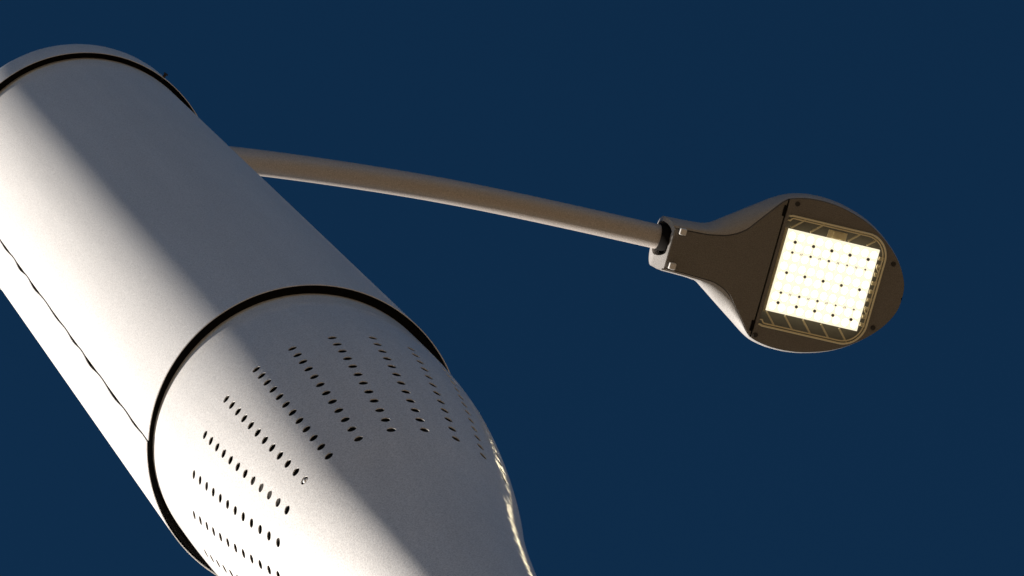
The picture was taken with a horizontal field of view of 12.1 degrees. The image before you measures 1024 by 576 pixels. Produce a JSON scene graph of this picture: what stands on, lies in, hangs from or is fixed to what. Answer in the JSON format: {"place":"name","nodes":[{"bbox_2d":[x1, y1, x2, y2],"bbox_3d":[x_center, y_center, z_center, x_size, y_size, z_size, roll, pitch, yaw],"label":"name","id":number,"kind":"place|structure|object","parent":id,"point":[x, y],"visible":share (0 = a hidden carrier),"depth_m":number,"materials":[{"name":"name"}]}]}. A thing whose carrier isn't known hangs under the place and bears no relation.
{"place":"outdoors","nodes":[
{"label":"outdoors","id":0,"kind":"place"},
{"bbox_2d":[0,44,903,575],"bbox_3d":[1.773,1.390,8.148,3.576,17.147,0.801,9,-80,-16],"label":"street lamp","id":1,"kind":"object","parent":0,"point":[244,356],"visible":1,"depth_m":11.74,"materials":[{"name":"metal"}]},
{"bbox_2d":[0,0,1023,575],"label":"sky","id":2,"kind":"structure","parent":0,"point":[636,430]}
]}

